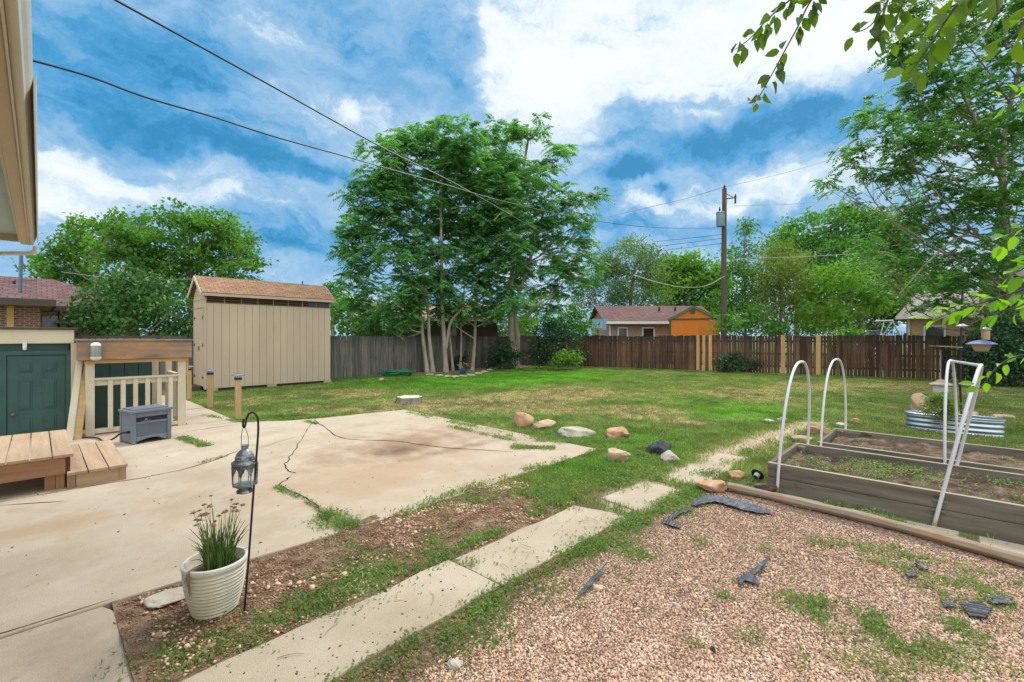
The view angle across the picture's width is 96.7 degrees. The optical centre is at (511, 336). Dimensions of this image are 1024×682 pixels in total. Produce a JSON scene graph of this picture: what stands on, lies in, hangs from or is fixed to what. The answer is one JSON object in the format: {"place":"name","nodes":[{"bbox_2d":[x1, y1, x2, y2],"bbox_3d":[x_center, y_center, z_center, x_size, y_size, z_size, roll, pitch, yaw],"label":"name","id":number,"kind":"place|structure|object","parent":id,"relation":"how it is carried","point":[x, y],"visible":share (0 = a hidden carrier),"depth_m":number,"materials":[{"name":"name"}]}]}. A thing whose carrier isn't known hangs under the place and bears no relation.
{"place":"outdoors","nodes":[
{"label":"outdoors","id":0,"kind":"place"},
{"bbox_2d":[0,607,133,681],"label":"corner slab","id":1,"kind":"structure","parent":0,"point":[78,647],"depth_m":2.55,"materials":[{"name":"concrete"}]},
{"bbox_2d":[0,0,38,255],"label":"house","id":2,"kind":"structure","parent":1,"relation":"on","point":[18,163],"depth_m":2.09,"materials":[{"name":"paint"}]},
{"bbox_2d":[33,60,690,228],"bbox_3d":[4.614,-3.937,14.658,0.012,4.802,28.380,0,0,31],"label":"power cable","id":3,"kind":"object","parent":2,"relation":"attached to","point":[69,70],"visible":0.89,"depth_m":3.59,"materials":[{"name":"black rubber"}]},
{"bbox_2d":[114,0,632,274],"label":"power cable","id":4,"kind":"object","parent":2,"relation":"attached to","point":[172,31],"visible":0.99,"depth_m":4.11,"materials":[{"name":"black rubber"}]},
{"bbox_2d":[0,255,155,335],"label":"brick house","id":5,"kind":"structure","parent":0,"point":[28,302],"depth_m":18.24,"materials":[{"name":"brown"}]},
{"bbox_2d":[41,312,59,326],"bbox_3d":[-18.706,-0.410,18.416,0.085,1.180,0.560,0,0,44],"label":"window frame","id":6,"kind":"structure","parent":5,"relation":"in","point":[46,321],"depth_m":18.38,"materials":[{"name":"beige paint"}]},
{"bbox_2d":[0,395,596,638],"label":"patio","id":7,"kind":"structure","parent":0,"point":[71,554],"depth_m":5.07,"materials":[{"name":"concrete"}]},
{"bbox_2d":[0,429,72,490],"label":"deck platform","id":8,"kind":"structure","parent":7,"relation":"on","point":[51,454],"depth_m":5.25,"materials":[{"name":"brown wood"}]},
{"bbox_2d":[66,360,82,440],"bbox_3d":[-7.628,1.099,7.932,0.093,1.358,0.623,0,0,-30],"label":"leaning board","id":9,"kind":"object","parent":7,"relation":"on","point":[74,400],"visible":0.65,"depth_m":7.92,"materials":[{"name":"beige paint"}]},
{"bbox_2d":[0,327,159,440],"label":"cellar entry","id":10,"kind":"object","parent":7,"relation":"on","point":[37,367],"visible":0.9,"depth_m":7.97,"materials":[{"name":"green paint"}]},
{"bbox_2d":[7,355,64,435],"bbox_3d":[-8.210,1.005,7.866,0.117,1.350,0.700,0,0,44],"label":"door","id":11,"kind":"structure","parent":10,"relation":"in","point":[35,384],"depth_m":7.87,"materials":[{"name":"green paint"}]},
{"bbox_2d":[74,364,85,439],"bbox_3d":[-7.552,1.099,8.011,0.093,1.358,0.623,0,0,-30],"label":"leaning board","id":12,"kind":"object","parent":7,"relation":"on","point":[80,419],"visible":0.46,"depth_m":7.92,"materials":[{"name":"beige wood"}]},
{"bbox_2d":[67,440,127,488],"bbox_3d":[-5.608,1.674,6.073,1.900,0.212,0.536,0,0,44],"label":"wooden step","id":13,"kind":"object","parent":7,"relation":"on","point":[97,465],"visible":0.85,"depth_m":5.59,"materials":[{"name":"brown wood"}]},
{"bbox_2d":[74,339,193,436],"bbox_3d":[-7.518,0.916,9.017,1.670,1.728,1.700,0,0,44],"label":"porch railing","id":14,"kind":"object","parent":7,"relation":"on","point":[168,351],"visible":0.88,"depth_m":8.48,"materials":[{"name":"beige paint"}]},
{"bbox_2d":[90,337,100,360],"bbox_3d":[-7.282,0.218,7.960,0.155,0.404,0.146,0,0,44],"label":"hanging tube feeder","id":15,"kind":"object","parent":14,"relation":"hanging from","point":[95,351],"visible":1,"depth_m":7.91,"materials":[{"name":"white plastic"}]},
{"bbox_2d":[118,404,172,444],"bbox_3d":[-6.212,1.472,7.710,0.490,0.576,0.604,0,0,30],"label":"hose box","id":16,"kind":"object","parent":7,"relation":"on","point":[138,423],"visible":1,"depth_m":7.56,"materials":[{"name":"grey plastic"}]},
{"bbox_2d":[0,413,606,680],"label":"litter","id":17,"kind":"object","parent":7,"relation":"on","point":[402,613],"visible":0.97,"depth_m":3.47,"materials":[{"name":"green plant"}]},
{"bbox_2d":[111,486,555,681],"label":"planting strip","id":18,"kind":"object","parent":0,"point":[141,625],"visible":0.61,"depth_m":3.26,"materials":[{"name":"soil"}]},
{"bbox_2d":[143,587,184,607],"bbox_3d":[-2.320,1.762,3.077,0.220,0.047,0.274,0,0,44],"label":"round stone","id":19,"kind":"object","parent":18,"relation":"on","point":[164,598],"visible":0.81,"depth_m":3.03,"materials":[{"name":"beige stone"}]},
{"bbox_2d":[180,546,247,620],"bbox_3d":[-1.919,1.603,2.942,0.369,0.344,0.369,0,0,44],"label":"plant pot","id":20,"kind":"object","parent":18,"relation":"on","point":[215,593],"visible":0.87,"depth_m":2.82,"materials":[{"name":"beige ceramic"}]},
{"bbox_2d":[189,495,248,570],"bbox_3d":[-1.904,1.278,2.960,0.344,0.435,0.377,0,0,-7],"label":"chive plant","id":21,"kind":"object","parent":20,"relation":"on","point":[219,548],"visible":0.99,"depth_m":2.92,"materials":[{"name":"green plant"}]},
{"bbox_2d":[242,411,258,612],"bbox_3d":[-1.665,1.129,2.901,0.110,1.303,0.016,0,0,0],"label":"shepherd hook","id":22,"kind":"object","parent":18,"relation":"on","point":[252,503],"visible":0.98,"depth_m":2.90,"materials":[{"name":"black metal"}]},
{"bbox_2d":[231,427,257,494],"bbox_3d":[-1.703,0.783,2.900,0.148,0.416,0.148,0,0,10],"label":"metal lantern","id":23,"kind":"object","parent":22,"relation":"hanging from","point":[244,459],"visible":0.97,"depth_m":2.86,"materials":[{"name":"grey metal"}]},
{"bbox_2d":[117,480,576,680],"bbox_3d":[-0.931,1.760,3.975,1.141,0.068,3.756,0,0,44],"label":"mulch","id":24,"kind":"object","parent":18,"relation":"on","point":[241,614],"visible":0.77,"depth_m":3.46,"materials":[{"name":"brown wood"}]},
{"bbox_2d":[133,480,573,672],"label":"strip pebbles","id":25,"kind":"object","parent":18,"relation":"on","point":[311,587],"visible":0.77,"depth_m":3.30,"materials":[{"name":"brown gravel"}]},
{"bbox_2d":[181,560,498,681],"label":"path","id":26,"kind":"structure","parent":0,"point":[384,621],"depth_m":2.70,"materials":[{"name":"concrete"}]},
{"bbox_2d":[348,302,505,362],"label":"brown house","id":27,"kind":"structure","parent":0,"point":[488,330],"depth_m":31.58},
{"bbox_2d":[411,365,526,374],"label":"tree bed soil","id":28,"kind":"object","parent":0,"point":[450,371],"visible":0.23,"depth_m":22.84,"materials":[{"name":"brown soil"}]},
{"bbox_2d":[417,213,505,370],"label":"ailanthus tree","id":29,"kind":"object","parent":28,"relation":"on","point":[451,256],"visible":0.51,"depth_m":22.83,"materials":[{"name":"green plant"}]},
{"bbox_2d":[434,151,507,368],"bbox_3d":[-2.191,-3.939,24.037,4.012,11.545,4.403,0,0,44],"label":"ailanthus tree","id":30,"kind":"object","parent":28,"relation":"on","point":[453,169],"visible":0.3,"depth_m":23.19,"materials":[{"name":"green plant"}]},
{"bbox_2d":[478,336,530,369],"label":"bush","id":31,"kind":"object","parent":28,"relation":"on","point":[505,356],"visible":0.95,"depth_m":24.54,"materials":[{"name":"green plant"}]},
{"bbox_2d":[467,111,614,367],"bbox_3d":[1.101,-5.319,26.006,8.070,14.382,6.714,0,0,44],"label":"ailanthus tree","id":32,"kind":"object","parent":28,"relation":"on","point":[560,267],"visible":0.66,"depth_m":25.54,"materials":[{"name":"green plant"}]},
{"bbox_2d":[0,0,1023,337],"label":"sky","id":33,"kind":"structure","parent":0,"point":[652,96],"materials":[{"name":"blue"}]},
{"bbox_2d":[23,361,1023,681],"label":"lawn","id":34,"kind":"structure","parent":0,"point":[726,451],"depth_m":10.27,"materials":[{"name":"green plant"}]},
{"bbox_2d":[204,369,215,407],"bbox_3d":[-7.538,1.323,11.361,0.200,1.014,0.200,0,0,42],"label":"solar cap post","id":35,"kind":"object","parent":34,"relation":"on","point":[210,373],"visible":0.88,"depth_m":11.32,"materials":[{"name":"brown wood"}]},
{"bbox_2d":[232,373,244,418],"bbox_3d":[-5.891,1.313,9.785,0.200,1.034,0.200,0,0,45],"label":"solar cap post","id":36,"kind":"object","parent":34,"relation":"on","point":[237,378],"visible":0.88,"depth_m":9.74,"materials":[{"name":"brown wood"}]},
{"bbox_2d":[187,275,335,390],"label":"garden shed","id":37,"kind":"structure","parent":34,"relation":"on","point":[257,334],"depth_m":15.78,"materials":[{"name":"paint"}]},
{"bbox_2d":[194,309,198,384],"bbox_3d":[-10.639,0.350,15.349,0.644,2.540,0.030,0,0,44],"label":"door","id":38,"kind":"structure","parent":37,"relation":"in","point":[196,312],"depth_m":15.34,"materials":[{"name":"paint"}]},
{"bbox_2d":[199,308,203,386],"bbox_3d":[-10.191,0.350,14.920,0.574,2.540,0.030,0,0,44],"label":"door","id":39,"kind":"structure","parent":37,"relation":"in","point":[201,311],"depth_m":14.87,"materials":[{"name":"paint"}]},
{"bbox_2d":[152,335,536,389],"bbox_3d":[-5.230,0.909,21.913,0.159,1.942,19.532,0,0,44],"label":"picket fence","id":40,"kind":"object","parent":34,"relation":"on","point":[352,356],"visible":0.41,"depth_m":21.35,"materials":[{"name":"wood"}]},
{"bbox_2d":[340,130,459,372],"bbox_3d":[-5.303,-4.173,21.992,5.297,12.037,5.254,0,0,44],"label":"ailanthus tree","id":41,"kind":"object","parent":34,"relation":"on","point":[390,178],"visible":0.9,"depth_m":21.63,"materials":[{"name":"green plant"}]},
{"bbox_2d":[395,395,422,404],"bbox_3d":[-2.775,1.710,12.298,0.809,0.180,0.756,0,0,44],"label":"tree stump","id":42,"kind":"object","parent":34,"relation":"on","point":[409,399],"visible":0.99,"depth_m":12.07,"materials":[{"name":"grey plant"}]},
{"bbox_2d":[383,113,495,371],"bbox_3d":[-3.388,-4.694,23.166,6.116,13.066,4.979,0,0,44],"label":"ailanthus tree","id":43,"kind":"object","parent":34,"relation":"on","point":[427,135],"visible":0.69,"depth_m":22.52,"materials":[{"name":"green plant"}]},
{"bbox_2d":[425,146,540,370],"bbox_3d":[-1.249,-4.014,23.414,5.268,11.709,5.512,0,0,44],"label":"ailanthus tree","id":44,"kind":"object","parent":34,"relation":"on","point":[494,311],"visible":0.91,"depth_m":22.88,"materials":[{"name":"green plant"}]},
{"bbox_2d":[339,484,701,681],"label":"verge litter","id":45,"kind":"object","parent":34,"relation":"on","point":[393,663],"visible":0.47,"depth_m":2.61,"materials":[{"name":"brown plant"}]},
{"bbox_2d":[513,412,533,427],"bbox_3d":[0.244,1.668,8.976,0.422,0.363,0.317,0,0,44],"label":"rock","id":46,"kind":"object","parent":34,"relation":"on","point":[523,419],"visible":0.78,"depth_m":8.87,"materials":[{"name":"beige stone"}]},
{"bbox_2d":[32,380,1023,681],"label":"weeds","id":47,"kind":"object","parent":34,"relation":"on","point":[640,516],"visible":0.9,"depth_m":3.32,"materials":[{"name":"green plant"}]},
{"bbox_2d":[523,315,590,369],"bbox_3d":[2.522,0.324,24.988,3.439,3.013,3.115,0,0,44],"label":"bush","id":48,"kind":"object","parent":34,"relation":"on","point":[555,331],"visible":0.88,"depth_m":24.79,"materials":[{"name":"green plant"}]},
{"bbox_2d":[549,348,585,368],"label":"bush","id":49,"kind":"object","parent":34,"relation":"on","point":[563,357],"visible":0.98,"depth_m":23.65,"materials":[{"name":"green plant"}]},
{"bbox_2d":[557,426,595,437],"bbox_3d":[1.161,1.724,8.198,0.699,0.180,0.360,0,0,0],"label":"rock","id":50,"kind":"object","parent":34,"relation":"on","point":[575,431],"visible":0.81,"depth_m":8.10,"materials":[{"name":"stone"}]},
{"bbox_2d":[605,426,629,438],"bbox_3d":[1.866,1.720,8.011,0.454,0.223,0.315,0,0,2],"label":"rock","id":51,"kind":"object","parent":34,"relation":"on","point":[618,432],"visible":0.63,"depth_m":7.94,"materials":[{"name":"beige stone"}]},
{"bbox_2d":[607,448,630,462],"bbox_3d":[1.520,1.695,6.444,0.324,0.212,0.231,0,0,20],"label":"rock","id":52,"kind":"object","parent":34,"relation":"on","point":[617,454],"visible":0.87,"depth_m":6.37,"materials":[{"name":"stone"}]},
{"bbox_2d":[646,439,671,454],"bbox_3d":[2.205,1.697,6.857,0.348,0.308,0.259,0,0,30],"label":"rock","id":53,"kind":"object","parent":34,"relation":"on","point":[660,446],"visible":0.68,"depth_m":6.79,"materials":[{"name":"stone"}]},
{"bbox_2d":[711,350,767,372],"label":"bush","id":54,"kind":"object","parent":34,"relation":"on","point":[728,358],"visible":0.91,"depth_m":22.30,"materials":[{"name":"green plant"}]},
{"bbox_2d":[537,335,977,380],"bbox_3d":[10.154,0.898,23.636,20.252,1.963,0.168,0,0,32],"label":"picket fence","id":55,"kind":"object","parent":34,"relation":"on","point":[614,351],"visible":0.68,"depth_m":21.75,"materials":[{"name":"brown wood"}]},
{"bbox_2d":[825,321,869,362],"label":"bright bush","id":56,"kind":"object","parent":34,"relation":"on","point":[854,331],"visible":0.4,"depth_m":21.27,"materials":[{"name":"green plant"}]},
{"bbox_2d":[731,0,1023,392],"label":"cherry tree","id":57,"kind":"object","parent":34,"relation":"on","point":[940,49],"visible":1,"depth_m":1.90,"materials":[{"name":"green plant"}]},
{"bbox_2d":[768,443,1023,544],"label":"raised bed","id":58,"kind":"object","parent":34,"relation":"on","point":[997,517],"visible":0.83,"depth_m":4.72,"materials":[{"name":"brown wood"}]},
{"bbox_2d":[775,361,810,492],"bbox_3d":[3.535,1.038,5.643,0.121,1.487,1.426,0,0,45],"label":"pipe hoop","id":59,"kind":"object","parent":58,"relation":"on","point":[784,417],"visible":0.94,"depth_m":5.25,"materials":[{"name":"white plastic"}]},
{"bbox_2d":[783,453,1023,503],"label":"bed weeds","id":60,"kind":"object","parent":58,"relation":"on","point":[870,461],"visible":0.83,"depth_m":5.12,"materials":[{"name":"green plant"}]},
{"bbox_2d":[931,364,983,526],"bbox_3d":[4.572,1.024,4.631,1.437,1.519,0.317,0,0,-41],"label":"pipe hoop","id":61,"kind":"object","parent":58,"relation":"on","point":[976,377],"visible":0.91,"depth_m":4.23,"materials":[{"name":"white plastic"}]},
{"bbox_2d":[817,428,1023,473],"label":"raised bed","id":62,"kind":"object","parent":34,"relation":"on","point":[912,447],"visible":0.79,"depth_m":6.20,"materials":[{"name":"soil"}]},
{"bbox_2d":[820,358,846,445],"bbox_3d":[4.822,1.053,6.802,1.419,1.457,0.060,0,0,-42],"label":"pipe hoop","id":63,"kind":"object","parent":62,"relation":"on","point":[824,397],"visible":0.92,"depth_m":6.59,"materials":[{"name":"white plastic"}]},
{"bbox_2d":[943,359,957,463],"bbox_3d":[5.728,1.038,5.935,1.420,1.486,0.038,0,0,-41],"label":"pipe hoop","id":64,"kind":"object","parent":62,"relation":"on","point":[945,407],"visible":0.78,"depth_m":5.60,"materials":[{"name":"white plastic"}]},
{"bbox_2d":[904,520,958,535],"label":"stepping slab","id":65,"kind":"structure","parent":34,"relation":"on","point":[952,532],"depth_m":4.18,"materials":[{"name":"concrete"}]},
{"bbox_2d":[904,410,1005,437],"bbox_3d":[8.241,1.623,8.515,1.374,0.314,0.474,0,0,44],"label":"stock tank","id":66,"kind":"object","parent":34,"relation":"on","point":[986,425],"visible":0.89,"depth_m":8.36,"materials":[{"name":"metal"}]},
{"bbox_2d":[909,393,933,411],"bbox_3d":[9.656,1.595,10.704,0.521,0.519,0.402,0,0,-13],"label":"rock","id":67,"kind":"object","parent":66,"relation":"in","point":[915,398],"visible":0.46,"depth_m":10.66,"materials":[{"name":"stone"}]},
{"bbox_2d":[918,389,964,424],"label":"tank plant","id":68,"kind":"object","parent":66,"relation":"in","point":[935,403],"visible":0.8,"depth_m":8.28,"materials":[{"name":"green plant"}]},
{"bbox_2d":[933,291,980,413],"bbox_3d":[9.048,0.431,9.199,1.069,2.700,0.196,0,0,-1],"label":"feeder pole","id":69,"kind":"object","parent":34,"relation":"on","point":[961,325],"visible":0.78,"depth_m":9.19,"materials":[{"name":"black metal"}]},
{"bbox_2d":[929,379,952,393],"bbox_3d":[8.669,0.706,9.200,0.360,0.895,0.360,0,0,44],"label":"lantern feeder","id":70,"kind":"object","parent":69,"relation":"hanging from","point":[938,386],"visible":0.8,"depth_m":9.14,"materials":[{"name":"plastic"}]},
{"bbox_2d":[965,340,997,352],"bbox_3d":[9.485,0.194,9.200,0.450,0.248,0.450,0,0,44],"label":"hopper feeder","id":71,"kind":"object","parent":69,"relation":"attached to","point":[983,346],"visible":0.98,"depth_m":9.09,"materials":[{"name":"plastic"}]},
{"bbox_2d":[943,309,1023,386],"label":"hedge","id":72,"kind":"object","parent":34,"relation":"on","point":[1004,335],"visible":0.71,"depth_m":16.05,"materials":[{"name":"green plant"}]},
{"bbox_2d":[978,536,1023,553],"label":"stepping slab","id":73,"kind":"structure","parent":34,"relation":"on","point":[1008,546],"depth_m":3.85,"materials":[{"name":"concrete"}]},
{"bbox_2d":[452,506,624,586],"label":"path","id":74,"kind":"structure","parent":0,"point":[543,538],"depth_m":3.89,"materials":[{"name":"concrete"}]},
{"bbox_2d":[110,337,1023,610],"bbox_3d":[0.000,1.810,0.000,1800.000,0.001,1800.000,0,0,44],"label":"ground","id":75,"kind":"structure","parent":0,"point":[758,359],"depth_m":39.26,"materials":[{"name":"brown soil"}]},
{"bbox_2d":[11,206,173,292],"bbox_3d":[-37.053,-5.126,40.493,13.448,13.914,8.408,0,0,18],"label":"cottonwood tree","id":76,"kind":"object","parent":75,"relation":"on","point":[90,249],"visible":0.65,"depth_m":39.76,"materials":[{"name":"green plant"}]},
{"bbox_2d":[50,266,193,338],"bbox_3d":[-14.214,-0.459,17.415,5.553,4.586,3.525,0,0,6],"label":"shrub","id":77,"kind":"object","parent":75,"relation":"on","point":[125,295],"visible":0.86,"depth_m":16.97,"materials":[{"name":"green plant"}]},
{"bbox_2d":[107,197,278,335],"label":"cottonwood tree","id":78,"kind":"object","parent":75,"relation":"on","point":[225,241],"visible":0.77,"depth_m":40.48,"materials":[{"name":"green plant"}]},
{"bbox_2d":[321,275,371,335],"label":"distant tree","id":79,"kind":"object","parent":75,"relation":"on","point":[330,286],"visible":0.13,"depth_m":59.74,"materials":[{"name":"green plant"}]},
{"bbox_2d":[330,290,382,338],"bbox_3d":[-9.080,-0.486,27.329,5.093,4.646,3.831,0,0,13],"label":"bright bush","id":80,"kind":"object","parent":75,"relation":"on","point":[334,310],"visible":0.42,"depth_m":27.02,"materials":[{"name":"green plant"}]},
{"bbox_2d":[330,295,425,344],"bbox_3d":[-7.208,-0.255,24.806,4.576,4.170,4.042,0,0,44],"label":"dark bush","id":81,"kind":"object","parent":75,"relation":"on","point":[372,329],"visible":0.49,"depth_m":24.22,"materials":[{"name":"green plant"}]},
{"bbox_2d":[326,180,432,372],"bbox_3d":[-6.429,-2.803,22.239,5.201,9.301,4.588,0,0,4],"label":"ailanthus tree","id":82,"kind":"object","parent":75,"relation":"on","point":[360,229],"visible":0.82,"depth_m":21.65,"materials":[{"name":"green plant"}]},
{"bbox_2d":[497,285,550,336],"bbox_3d":[0.388,-0.948,33.547,5.445,5.557,5.168,0,0,27],"label":"bright bush","id":83,"kind":"object","parent":75,"relation":"on","point":[523,323],"visible":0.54,"depth_m":32.66,"materials":[{"name":"green plant"}]},
{"bbox_2d":[537,298,601,336],"bbox_3d":[4.334,-0.659,34.365,4.823,4.977,4.379,0,0,13],"label":"bright bush","id":84,"kind":"object","parent":75,"relation":"on","point":[574,314],"visible":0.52,"depth_m":33.80,"materials":[{"name":"green plant"}]},
{"bbox_2d":[564,232,686,313],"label":"elm tree","id":85,"kind":"object","parent":75,"relation":"on","point":[650,269],"visible":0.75,"depth_m":51.05,"materials":[{"name":"green plant"}]},
{"bbox_2d":[625,248,743,315],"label":"maple tree","id":86,"kind":"object","parent":75,"relation":"on","point":[685,272],"visible":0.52,"depth_m":58.66,"materials":[{"name":"green plant"}]},
{"bbox_2d":[716,184,736,335],"bbox_3d":[14.044,-4.130,29.931,1.466,11.819,0.565,0,0,-23],"label":"utility pole","id":87,"kind":"object","parent":75,"relation":"on","point":[721,218],"visible":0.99,"depth_m":29.86,"materials":[{"name":"brown wood"}]},
{"bbox_2d":[699,216,792,335],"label":"poplar tree","id":88,"kind":"object","parent":75,"relation":"on","point":[737,273],"visible":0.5,"depth_m":35.69,"materials":[{"name":"green plant"}]},
{"bbox_2d":[704,303,796,350],"bbox_3d":[16.264,-0.421,31.128,7.035,4.503,3.961,0,0,-13],"label":"bright bush","id":89,"kind":"object","parent":75,"relation":"on","point":[740,323],"visible":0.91,"depth_m":30.76,"materials":[{"name":"green plant"}]},
{"bbox_2d":[735,238,849,360],"bbox_3d":[20.834,-2.631,32.907,9.151,8.922,5.394,0,0,14],"label":"willow tree","id":90,"kind":"object","parent":75,"relation":"on","point":[780,281],"visible":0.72,"depth_m":32.97,"materials":[{"name":"green plant"}]},
{"bbox_2d":[750,204,837,352],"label":"maple tree","id":91,"kind":"object","parent":75,"relation":"on","point":[792,231],"visible":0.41,"depth_m":49.10,"materials":[{"name":"green plant"}]},
{"bbox_2d":[787,248,916,347],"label":"maple tree","id":92,"kind":"object","parent":75,"relation":"on","point":[875,304],"visible":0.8,"depth_m":30.41,"materials":[{"name":"green plant"}]},
{"bbox_2d":[786,199,951,340],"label":"maple tree","id":93,"kind":"object","parent":75,"relation":"on","point":[835,243],"visible":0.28,"depth_m":43.52,"materials":[{"name":"green plant"}]},
{"bbox_2d":[809,0,1023,381],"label":"locust tree","id":94,"kind":"object","parent":75,"relation":"on","point":[924,145],"visible":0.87,"depth_m":17.62,"materials":[{"name":"green plant"}]},
{"bbox_2d":[895,291,991,365],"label":"tan house","id":95,"kind":"structure","parent":75,"relation":"on","point":[915,327],"depth_m":27.93,"materials":[{"name":"brick"}]},
{"bbox_2d":[923,325,945,348],"bbox_3d":[25.625,0.055,27.593,1.000,1.450,0.100,0,0,42],"label":"window frame","id":96,"kind":"structure","parent":95,"relation":"in","point":[932,331],"depth_m":27.55,"materials":[{"name":"white paint"}]},
{"bbox_2d":[979,270,1023,365],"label":"tree","id":97,"kind":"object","parent":75,"relation":"on","point":[1019,288],"depth_m":23.83,"materials":[{"name":"green plant"}]},
{"bbox_2d":[601,481,677,512],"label":"path","id":98,"kind":"structure","parent":0,"point":[654,491],"depth_m":5.08,"materials":[{"name":"concrete"}]},
{"bbox_2d":[586,306,709,356],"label":"brick house","id":99,"kind":"structure","parent":0,"point":[628,321],"depth_m":41.11,"materials":[{"name":"brown"}]},
{"bbox_2d":[668,306,720,360],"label":"orange shed","id":100,"kind":"structure","parent":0,"point":[692,320],"depth_m":33.01,"materials":[{"name":"paint"}]},
{"bbox_2d":[372,485,1023,681],"bbox_3d":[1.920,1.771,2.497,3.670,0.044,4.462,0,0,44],"label":"gravel","id":101,"kind":"structure","parent":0,"point":[779,673],"depth_m":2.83,"materials":[{"name":"beige gravel"}]},
{"bbox_2d":[663,507,692,527],"bbox_3d":[1.651,1.748,4.426,0.199,0.014,0.558,0,0,44],"label":"fabric scrap","id":102,"kind":"object","parent":101,"relation":"on","point":[667,520],"visible":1,"depth_m":4.37,"materials":[{"name":"grey fabric"}]},
{"bbox_2d":[695,479,726,492],"bbox_3d":[2.296,1.723,5.199,0.376,0.148,0.148,0,0,1],"label":"rock","id":103,"kind":"object","parent":101,"relation":"on","point":[717,486],"visible":0.94,"depth_m":5.18,"materials":[{"name":"beige stone"}]},
{"bbox_2d":[692,495,773,513],"bbox_3d":[2.284,1.745,4.770,0.772,0.017,0.416,0,0,19],"label":"fabric scrap","id":104,"kind":"object","parent":101,"relation":"on","point":[742,505],"visible":1,"depth_m":4.78,"materials":[{"name":"grey fabric"}]},
{"bbox_2d":[736,555,768,584],"bbox_3d":[1.836,1.746,3.406,0.142,0.014,0.616,0,0,44],"label":"fabric scrap","id":105,"kind":"object","parent":101,"relation":"on","point":[749,576],"visible":1,"depth_m":3.32,"materials":[{"name":"grey fabric"}]},
{"bbox_2d":[727,482,1023,567],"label":"landscape timber","id":106,"kind":"object","parent":101,"relation":"on","point":[958,542],"visible":1,"depth_m":4.18,"materials":[{"name":"brown wood"}]},
{"bbox_2d":[959,600,991,618],"bbox_3d":[2.973,1.744,2.920,0.156,0.019,0.249,0,0,44],"label":"fabric scrap","id":107,"kind":"object","parent":101,"relation":"on","point":[982,610],"visible":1,"depth_m":2.91,"materials":[{"name":"grey fabric"}]},
{"bbox_2d":[665,454,742,481],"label":"path","id":108,"kind":"structure","parent":0,"point":[710,463],"depth_m":6.13,"materials":[{"name":"concrete"}]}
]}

